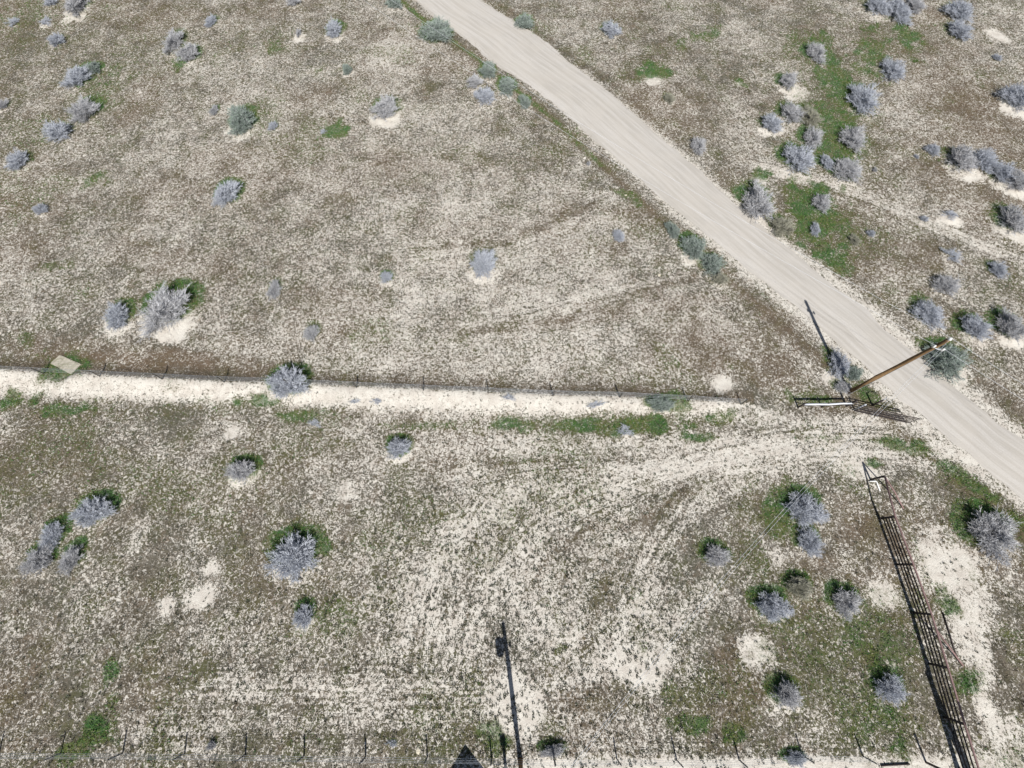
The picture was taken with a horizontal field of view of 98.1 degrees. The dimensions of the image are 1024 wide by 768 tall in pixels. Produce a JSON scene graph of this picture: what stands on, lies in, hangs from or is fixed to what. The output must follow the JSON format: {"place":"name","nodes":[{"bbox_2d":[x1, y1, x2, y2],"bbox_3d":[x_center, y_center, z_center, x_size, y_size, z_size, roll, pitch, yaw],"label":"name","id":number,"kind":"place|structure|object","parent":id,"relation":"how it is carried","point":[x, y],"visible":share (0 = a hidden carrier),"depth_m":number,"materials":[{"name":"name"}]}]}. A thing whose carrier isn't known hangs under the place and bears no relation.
{"place":"outdoors","nodes":[
{"label":"outdoors","id":0,"kind":"place"},
{"bbox_2d":[0,0,1023,767],"bbox_3d":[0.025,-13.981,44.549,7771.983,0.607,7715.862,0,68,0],"label":"ground","id":1,"kind":"structure","parent":0,"point":[674,454],"depth_m":38.41,"materials":[{"name":"beige plant"}]},
{"bbox_2d":[4,146,27,170],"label":"sagebrush","id":2,"kind":"object","parent":1,"relation":"on","point":[15,160],"visible":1,"depth_m":48.41,"materials":[{"name":"grey plant"}]},
{"bbox_2d":[16,539,55,577],"bbox_3d":[-35.429,13.057,32.982,2.620,1.258,2.706,-31,71,-12],"label":"sagebrush","id":3,"kind":"object","parent":1,"relation":"on","point":[37,559],"visible":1,"depth_m":32.96,"materials":[{"name":"grey plant"}]},
{"bbox_2d":[37,521,64,550],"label":"sagebrush","id":4,"kind":"object","parent":1,"relation":"on","point":[50,536],"visible":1,"depth_m":33.73,"materials":[{"name":"grey plant"}]},
{"bbox_2d":[46,32,65,46],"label":"sagebrush","id":5,"kind":"object","parent":1,"relation":"on","point":[55,38],"visible":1,"depth_m":56.71,"materials":[{"name":"grey plant"}]},
{"bbox_2d":[40,120,71,143],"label":"sagebrush","id":6,"kind":"object","parent":1,"relation":"on","point":[54,130],"visible":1,"depth_m":50.03,"materials":[{"name":"grey plant"}]},
{"bbox_2d":[50,355,80,373],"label":"concrete slab","id":7,"kind":"structure","parent":1,"relation":"on","point":[67,362],"depth_m":39.62,"materials":[{"name":"beige concrete"}]},
{"bbox_2d":[55,544,84,576],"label":"sagebrush","id":8,"kind":"object","parent":1,"relation":"on","point":[68,560],"visible":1,"depth_m":33.13,"materials":[{"name":"grey plant"}]},
{"bbox_2d":[58,61,94,89],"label":"sagebrush","id":9,"kind":"object","parent":1,"relation":"on","point":[76,75],"visible":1,"depth_m":53.69,"materials":[{"name":"grey plant"}]},
{"bbox_2d":[63,0,90,19],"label":"sagebrush","id":10,"kind":"object","parent":1,"relation":"on","point":[72,5],"visible":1,"depth_m":58.84,"materials":[{"name":"grey plant"}]},
{"bbox_2d":[63,93,101,124],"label":"sagebrush","id":11,"kind":"object","parent":1,"relation":"on","point":[82,109],"visible":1,"depth_m":51.42,"materials":[{"name":"grey plant"}]},
{"bbox_2d":[66,494,119,529],"bbox_3d":[-32.598,9.701,34.167,3.715,1.399,2.589,-27,70,-11],"label":"sagebrush","id":12,"kind":"object","parent":1,"relation":"on","point":[93,510],"visible":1,"depth_m":34.27,"materials":[{"name":"grey plant"}]},
{"bbox_2d":[86,60,99,74],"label":"sagebrush","id":13,"kind":"object","parent":1,"relation":"on","point":[93,66],"visible":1,"depth_m":54.68,"materials":[{"name":"green plant"}]},
{"bbox_2d":[102,300,129,331],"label":"sagebrush","id":14,"kind":"object","parent":1,"relation":"on","point":[116,313],"visible":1,"depth_m":40.76,"materials":[{"name":"grey plant"}]},
{"bbox_2d":[133,281,191,344],"bbox_3d":[-32.080,-6.698,40.651,4.697,1.882,7.170,9,68,4],"label":"sagebrush","id":15,"kind":"object","parent":1,"relation":"on","point":[164,305],"visible":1,"depth_m":40.79,"materials":[{"name":"grey plant"}]},
{"bbox_2d":[161,27,184,55],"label":"sagebrush","id":16,"kind":"object","parent":1,"relation":"on","point":[171,40],"visible":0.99,"depth_m":56.36,"materials":[{"name":"grey plant"}]},
{"bbox_2d":[172,42,199,61],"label":"sagebrush","id":17,"kind":"object","parent":1,"relation":"on","point":[188,52],"visible":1,"depth_m":55.38,"materials":[{"name":"grey plant"}]},
{"bbox_2d":[211,178,243,208],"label":"sagebrush","id":18,"kind":"object","parent":1,"relation":"on","point":[224,193],"visible":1,"depth_m":46.55,"materials":[{"name":"grey plant"}]},
{"bbox_2d":[223,459,254,483],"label":"sagebrush","id":19,"kind":"object","parent":1,"relation":"on","point":[239,471],"visible":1,"depth_m":35.38,"materials":[{"name":"grey plant"}]},
{"bbox_2d":[225,104,256,136],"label":"sagebrush","id":20,"kind":"object","parent":1,"relation":"on","point":[236,115],"visible":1,"depth_m":50.49,"materials":[{"name":"green plant"}]},
{"bbox_2d":[266,278,281,301],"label":"sagebrush","id":21,"kind":"object","parent":1,"relation":"on","point":[273,290],"visible":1,"depth_m":42.27,"materials":[{"name":"grey plant"}]},
{"bbox_2d":[263,364,310,399],"bbox_3d":[-19.308,-0.407,37.786,4.032,1.774,3.349,-12,68,-5],"label":"sagebrush","id":22,"kind":"object","parent":1,"relation":"on","point":[290,384],"visible":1,"depth_m":37.87,"materials":[{"name":"grey plant"}]},
{"bbox_2d":[258,530,320,585],"bbox_3d":[-16.233,12.731,32.803,4.135,1.737,3.985,11,68,5],"label":"sagebrush","id":23,"kind":"object","parent":1,"relation":"on","point":[290,553],"visible":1,"depth_m":32.78,"materials":[{"name":"grey plant"}]},
{"bbox_2d":[291,603,314,631],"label":"sagebrush","id":24,"kind":"object","parent":1,"relation":"on","point":[301,617],"visible":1,"depth_m":31.54,"materials":[{"name":"grey plant"}]},
{"bbox_2d":[302,324,319,341],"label":"sagebrush","id":25,"kind":"object","parent":1,"relation":"on","point":[309,332],"visible":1,"depth_m":40.50,"materials":[{"name":"grey plant"}]},
{"bbox_2d":[324,17,341,37],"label":"sagebrush","id":26,"kind":"object","parent":1,"relation":"on","point":[333,27],"visible":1,"depth_m":57.24,"materials":[{"name":"grey plant"}]},
{"bbox_2d":[4,366,747,404],"bbox_3d":[-14.129,0.065,38.115,67.784,1.688,0.307,3,68,1],"label":"wire fence","id":27,"kind":"object","parent":1,"relation":"on","point":[218,377],"visible":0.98,"depth_m":37.80,"materials":[{"name":"metal"}]},
{"bbox_2d":[368,93,399,121],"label":"sagebrush","id":28,"kind":"object","parent":1,"relation":"on","point":[385,105],"visible":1,"depth_m":51.19,"materials":[{"name":"grey plant"}]},
{"bbox_2d":[384,435,411,460],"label":"sagebrush","id":29,"kind":"object","parent":1,"relation":"on","point":[396,447],"visible":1,"depth_m":36.18,"materials":[{"name":"grey plant"}]},
{"bbox_2d":[417,15,454,42],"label":"sagebrush","id":30,"kind":"object","parent":1,"relation":"on","point":[435,29],"visible":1,"depth_m":56.83,"materials":[{"name":"green plant"}]},
{"bbox_2d":[0,752,876,767],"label":"wire fence","id":31,"kind":"object","parent":1,"relation":"on","point":[554,762],"visible":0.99,"depth_m":28.20,"materials":[{"name":"metal"}]},
{"bbox_2d":[465,72,483,88],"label":"sagebrush","id":32,"kind":"object","parent":1,"relation":"on","point":[475,80],"visible":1,"depth_m":53.47,"materials":[{"name":"grey plant"}]},
{"bbox_2d":[469,249,497,279],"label":"sagebrush","id":33,"kind":"object","parent":1,"relation":"on","point":[482,259],"visible":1,"depth_m":43.08,"materials":[{"name":"grey plant"}]},
{"bbox_2d":[473,86,495,106],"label":"sagebrush","id":34,"kind":"object","parent":1,"relation":"on","point":[482,95],"visible":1,"depth_m":52.45,"materials":[{"name":"grey plant"}]},
{"bbox_2d":[477,60,496,78],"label":"sagebrush","id":35,"kind":"object","parent":1,"relation":"on","point":[487,69],"visible":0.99,"depth_m":54.19,"materials":[{"name":"green plant"}]},
{"bbox_2d":[498,76,517,98],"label":"sagebrush","id":36,"kind":"object","parent":1,"relation":"on","point":[508,85],"visible":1,"depth_m":53.12,"materials":[{"name":"green plant"}]},
{"bbox_2d":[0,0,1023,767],"bbox_3d":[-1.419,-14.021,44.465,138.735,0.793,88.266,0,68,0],"label":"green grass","id":37,"kind":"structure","parent":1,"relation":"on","point":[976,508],"depth_m":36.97,"materials":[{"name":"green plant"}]},
{"bbox_2d":[0,392,1023,767],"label":"weeds","id":38,"kind":"object","parent":1,"relation":"on","point":[628,652],"visible":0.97,"depth_m":31.82,"materials":[{"name":"green plant"}]},
{"bbox_2d":[514,12,534,28],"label":"sagebrush","id":39,"kind":"object","parent":1,"relation":"on","point":[523,20],"visible":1,"depth_m":57.99,"materials":[{"name":"green plant"}]},
{"bbox_2d":[518,93,530,109],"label":"sagebrush","id":40,"kind":"object","parent":1,"relation":"on","point":[525,101],"visible":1,"depth_m":52.33,"materials":[{"name":"green plant"}]},
{"bbox_2d":[535,743,567,759],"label":"sagebrush","id":41,"kind":"object","parent":1,"relation":"on","point":[555,751],"visible":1,"depth_m":28.77,"materials":[{"name":"grey plant"}]},
{"bbox_2d":[601,17,622,38],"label":"sagebrush","id":42,"kind":"object","parent":1,"relation":"on","point":[610,28],"visible":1,"depth_m":57.40,"materials":[{"name":"grey plant"}]},
{"bbox_2d":[646,396,676,412],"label":"sagebrush","id":43,"kind":"object","parent":1,"relation":"on","point":[666,404],"visible":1,"depth_m":37.51,"materials":[{"name":"green plant"}]},
{"bbox_2d":[664,221,679,238],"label":"sagebrush","id":44,"kind":"object","parent":1,"relation":"on","point":[673,229],"visible":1,"depth_m":45.03,"materials":[{"name":"green plant"}]},
{"bbox_2d":[678,234,707,261],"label":"sagebrush","id":45,"kind":"object","parent":1,"relation":"on","point":[694,245],"visible":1,"depth_m":43.79,"materials":[{"name":"green plant"}]},
{"bbox_2d":[690,135,706,158],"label":"sagebrush","id":46,"kind":"object","parent":1,"relation":"on","point":[698,144],"visible":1,"depth_m":49.58,"materials":[{"name":"grey plant"}]},
{"bbox_2d":[701,252,726,276],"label":"sagebrush","id":47,"kind":"object","parent":1,"relation":"on","point":[714,262],"visible":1,"depth_m":43.19,"materials":[{"name":"green plant"}]},
{"bbox_2d":[703,542,731,567],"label":"sagebrush","id":48,"kind":"object","parent":1,"relation":"on","point":[717,556],"visible":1,"depth_m":33.15,"materials":[{"name":"grey plant"}]},
{"bbox_2d":[711,271,730,285],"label":"sagebrush","id":49,"kind":"object","parent":1,"relation":"on","point":[722,278],"visible":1,"depth_m":42.69,"materials":[{"name":"plant"}]},
{"bbox_2d":[741,177,776,225],"bbox_3d":[25.522,-19.218,46.016,3.724,1.882,6.968,1,68,0],"label":"sagebrush","id":50,"kind":"object","parent":1,"relation":"on","point":[757,200],"visible":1,"depth_m":45.82,"materials":[{"name":"grey plant"}]},
{"bbox_2d":[760,111,784,133],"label":"sagebrush","id":51,"kind":"object","parent":1,"relation":"on","point":[772,123],"visible":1,"depth_m":50.50,"materials":[{"name":"grey plant"}]},
{"bbox_2d":[752,591,794,623],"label":"sagebrush","id":52,"kind":"object","parent":1,"relation":"on","point":[772,606],"visible":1,"depth_m":31.79,"materials":[{"name":"grey plant"}]},
{"bbox_2d":[769,215,795,237],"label":"sagebrush","id":53,"kind":"object","parent":1,"relation":"on","point":[784,225],"visible":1,"depth_m":44.95,"materials":[{"name":"plant"}]},
{"bbox_2d":[771,677,804,712],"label":"sagebrush","id":54,"kind":"object","parent":1,"relation":"on","point":[790,696],"visible":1,"depth_m":29.71,"materials":[{"name":"grey plant"}]},
{"bbox_2d":[780,71,798,91],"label":"sagebrush","id":55,"kind":"object","parent":1,"relation":"on","point":[789,80],"visible":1,"depth_m":53.31,"materials":[{"name":"grey plant"}]},
{"bbox_2d":[780,98,807,122],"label":"sagebrush","id":56,"kind":"object","parent":1,"relation":"on","point":[792,110],"visible":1,"depth_m":51.27,"materials":[{"name":"grey plant"}]},
{"bbox_2d":[783,750,808,767],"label":"sagebrush","id":57,"kind":"object","parent":1,"relation":"on","point":[798,761],"visible":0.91,"depth_m":28.64,"materials":[{"name":"grey plant"}]},
{"bbox_2d":[782,142,816,175],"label":"sagebrush","id":58,"kind":"object","parent":1,"relation":"on","point":[801,157],"visible":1,"depth_m":48.33,"materials":[{"name":"grey plant"}]},
{"bbox_2d":[782,575,816,601],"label":"sagebrush","id":59,"kind":"object","parent":1,"relation":"on","point":[801,588],"visible":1,"depth_m":32.34,"materials":[{"name":"plant"}]},
{"bbox_2d":[781,491,829,528],"bbox_3d":[22.793,9.582,34.136,3.209,1.616,3.164,-21,69,-8],"label":"sagebrush","id":60,"kind":"object","parent":1,"relation":"on","point":[805,510],"visible":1,"depth_m":34.25,"materials":[{"name":"grey plant"}]},
{"bbox_2d":[796,527,825,558],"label":"sagebrush","id":61,"kind":"object","parent":1,"relation":"on","point":[809,543],"visible":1,"depth_m":33.49,"materials":[{"name":"grey plant"}]},
{"bbox_2d":[799,103,824,128],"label":"sagebrush","id":62,"kind":"object","parent":1,"relation":"on","point":[812,118],"visible":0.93,"depth_m":51.05,"materials":[{"name":"plant"}]},
{"bbox_2d":[803,124,824,149],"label":"sagebrush","id":63,"kind":"object","parent":1,"relation":"on","point":[813,137],"visible":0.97,"depth_m":49.84,"materials":[{"name":"grey plant"}]},
{"bbox_2d":[806,39,827,67],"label":"sagebrush","id":64,"kind":"object","parent":1,"relation":"on","point":[815,52],"visible":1,"depth_m":55.52,"materials":[{"name":"grey plant"}]},
{"bbox_2d":[811,193,832,213],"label":"sagebrush","id":65,"kind":"object","parent":1,"relation":"on","point":[823,202],"visible":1,"depth_m":46.17,"materials":[{"name":"grey plant"}]},
{"bbox_2d":[797,400,857,407],"bbox_3d":[26.653,1.764,37.630,4.352,1.401,0.248,-2,68,-1],"label":"fence brace","id":66,"kind":"object","parent":1,"relation":"on","point":[824,404],"visible":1,"depth_m":37.38,"materials":[{"name":"metal"}]},
{"bbox_2d":[820,153,834,169],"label":"sagebrush","id":67,"kind":"object","parent":1,"relation":"on","point":[826,161],"visible":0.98,"depth_m":48.53,"materials":[{"name":"grey plant"}]},
{"bbox_2d":[827,347,851,381],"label":"sagebrush","id":68,"kind":"object","parent":1,"relation":"on","point":[841,363],"visible":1,"depth_m":39.08,"materials":[{"name":"grey plant"}]},
{"bbox_2d":[834,381,853,395],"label":"sagebrush","id":69,"kind":"object","parent":1,"relation":"on","point":[843,386],"visible":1,"depth_m":38.44,"materials":[{"name":"grey plant"}]},
{"bbox_2d":[830,154,864,186],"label":"sagebrush","id":70,"kind":"object","parent":1,"relation":"on","point":[853,169],"visible":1,"depth_m":47.76,"materials":[{"name":"grey plant"}]},
{"bbox_2d":[833,587,865,623],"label":"sagebrush","id":71,"kind":"object","parent":1,"relation":"on","point":[849,605],"visible":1,"depth_m":31.98,"materials":[{"name":"grey plant"}]},
{"bbox_2d":[838,123,868,153],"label":"sagebrush","id":72,"kind":"object","parent":1,"relation":"on","point":[853,137],"visible":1,"depth_m":49.53,"materials":[{"name":"grey plant"}]},
{"bbox_2d":[844,366,863,382],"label":"sagebrush","id":73,"kind":"object","parent":1,"relation":"on","point":[854,374],"visible":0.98,"depth_m":38.86,"materials":[{"name":"green plant"}]},
{"bbox_2d":[844,81,881,117],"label":"sagebrush","id":74,"kind":"object","parent":1,"relation":"on","point":[864,98],"visible":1,"depth_m":51.89,"materials":[{"name":"grey plant"}]},
{"bbox_2d":[864,0,893,16],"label":"sagebrush","id":75,"kind":"object","parent":1,"relation":"on","point":[881,5],"visible":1,"depth_m":58.82,"materials":[{"name":"grey plant"}]},
{"bbox_2d":[874,673,910,709],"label":"sagebrush","id":76,"kind":"object","parent":1,"relation":"on","point":[892,690],"visible":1,"depth_m":29.95,"materials":[{"name":"grey plant"}]},
{"bbox_2d":[880,54,907,83],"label":"sagebrush","id":77,"kind":"object","parent":1,"relation":"on","point":[894,69],"visible":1,"depth_m":54.16,"materials":[{"name":"grey plant"}]},
{"bbox_2d":[848,337,952,393],"bbox_3d":[29.326,-1.046,34.169,0.711,10.150,0.390,24,70,10],"label":"utility pole","id":78,"kind":"object","parent":1,"relation":"on","point":[900,365],"visible":0.98,"depth_m":33.24,"materials":[{"name":"brown wood"}]},
{"bbox_2d":[368,3,933,344],"bbox_3d":[3.975,-23.720,39.889,68.156,1.298,0.013,40,73,15],"label":"power wire","id":79,"kind":"object","parent":78,"relation":"attached to","point":[671,196],"visible":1,"depth_m":36.81,"materials":[{"name":"black metal"}]},
{"bbox_2d":[393,1,948,336],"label":"power wire","id":80,"kind":"object","parent":78,"relation":"attached to","point":[698,194],"visible":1,"depth_m":35.56,"materials":[{"name":"black metal"}]},
{"bbox_2d":[570,352,936,767],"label":"power wire","id":81,"kind":"object","parent":78,"relation":"attached to","point":[721,579],"visible":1,"depth_m":26.82,"materials":[{"name":"black metal"}]},
{"bbox_2d":[574,356,936,767],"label":"power wire","id":82,"kind":"object","parent":78,"relation":"attached to","point":[735,568],"visible":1,"depth_m":27.80,"materials":[{"name":"black metal"}]},
{"bbox_2d":[887,0,913,25],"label":"sagebrush","id":83,"kind":"object","parent":1,"relation":"on","point":[901,12],"visible":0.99,"depth_m":58.34,"materials":[{"name":"grey plant"}]},
{"bbox_2d":[905,0,929,14],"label":"sagebrush","id":84,"kind":"object","parent":1,"relation":"on","point":[915,6],"visible":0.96,"depth_m":59.22,"materials":[{"name":"grey plant"}]},
{"bbox_2d":[870,475,979,767],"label":"pipe fence","id":85,"kind":"object","parent":1,"relation":"on","point":[941,646],"visible":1,"depth_m":30.64,"materials":[{"name":"metal"}]},
{"bbox_2d":[909,298,946,333],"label":"sagebrush","id":86,"kind":"object","parent":1,"relation":"on","point":[928,313],"visible":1,"depth_m":41.00,"materials":[{"name":"grey plant"}]},
{"bbox_2d":[924,142,940,157],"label":"sagebrush","id":87,"kind":"object","parent":1,"relation":"on","point":[931,149],"visible":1,"depth_m":49.26,"materials":[{"name":"grey plant"}]},
{"bbox_2d":[929,273,962,297],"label":"sagebrush","id":88,"kind":"object","parent":1,"relation":"on","point":[948,285],"visible":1,"depth_m":42.27,"materials":[{"name":"grey plant"}]},
{"bbox_2d":[922,341,973,384],"bbox_3d":[38.668,-1.859,38.928,4.530,1.684,4.347,15,68,6],"label":"sagebrush","id":89,"kind":"object","parent":1,"relation":"on","point":[948,362],"visible":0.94,"depth_m":39.04,"materials":[{"name":"green plant"}]},
{"bbox_2d":[939,247,963,264],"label":"sagebrush","id":90,"kind":"object","parent":1,"relation":"on","point":[951,253],"visible":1,"depth_m":43.98,"materials":[{"name":"grey plant"}]},
{"bbox_2d":[943,0,976,22],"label":"sagebrush","id":91,"kind":"object","parent":1,"relation":"on","point":[961,8],"visible":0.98,"depth_m":58.60,"materials":[{"name":"grey plant"}]},
{"bbox_2d":[948,16,975,43],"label":"sagebrush","id":92,"kind":"object","parent":1,"relation":"on","point":[960,29],"visible":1,"depth_m":57.08,"materials":[{"name":"grey plant"}]},
{"bbox_2d":[945,143,979,172],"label":"sagebrush","id":93,"kind":"object","parent":1,"relation":"on","point":[964,156],"visible":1,"depth_m":48.19,"materials":[{"name":"grey plant"}]},
{"bbox_2d":[960,313,996,341],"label":"sagebrush","id":94,"kind":"object","parent":1,"relation":"on","point":[978,327],"visible":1,"depth_m":40.30,"materials":[{"name":"grey plant"}]},
{"bbox_2d":[971,146,1001,173],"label":"sagebrush","id":95,"kind":"object","parent":1,"relation":"on","point":[985,159],"visible":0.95,"depth_m":48.20,"materials":[{"name":"grey plant"}]},
{"bbox_2d":[966,502,1022,570],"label":"sagebrush","id":96,"kind":"object","parent":1,"relation":"on","point":[992,529],"visible":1,"depth_m":33.43,"materials":[{"name":"grey plant"}]},
{"bbox_2d":[987,261,1012,279],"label":"sagebrush","id":97,"kind":"object","parent":1,"relation":"on","point":[999,270],"visible":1,"depth_m":43.10,"materials":[{"name":"grey plant"}]},
{"bbox_2d":[990,161,1017,184],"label":"sagebrush","id":98,"kind":"object","parent":1,"relation":"on","point":[1003,171],"visible":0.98,"depth_m":47.53,"materials":[{"name":"grey plant"}]},
{"bbox_2d":[994,80,1023,112],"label":"sagebrush","id":99,"kind":"object","parent":1,"relation":"on","point":[1015,94],"visible":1,"depth_m":52.02,"materials":[{"name":"grey plant"}]},
{"bbox_2d":[996,306,1023,344],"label":"sagebrush","id":100,"kind":"object","parent":1,"relation":"on","point":[1012,325],"visible":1,"depth_m":40.27,"materials":[{"name":"grey plant"}]},
{"bbox_2d":[996,202,1023,234],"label":"sagebrush","id":101,"kind":"object","parent":1,"relation":"on","point":[1013,217],"visible":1,"depth_m":45.15,"materials":[{"name":"grey plant"}]},
{"bbox_2d":[1005,165,1023,191],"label":"sagebrush","id":102,"kind":"object","parent":1,"relation":"on","point":[1019,182],"visible":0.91,"depth_m":47.07,"materials":[{"name":"grey plant"}]},
{"bbox_3d":[29.334,1.969,37.498,0.120,1.450,0.114,0,68,0],"label":"gate post","id":103,"kind":"object","parent":1,"relation":"on","visible":0},
{"bbox_2d":[854,406,919,422],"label":"tube gate","id":104,"kind":"structure","parent":103,"relation":"attached to","point":[881,414],"depth_m":37.10,"materials":[{"name":"metal"}]},
{"bbox_2d":[416,0,1023,499],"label":"road","id":105,"kind":"structure","parent":0,"point":[662,168],"depth_m":45.50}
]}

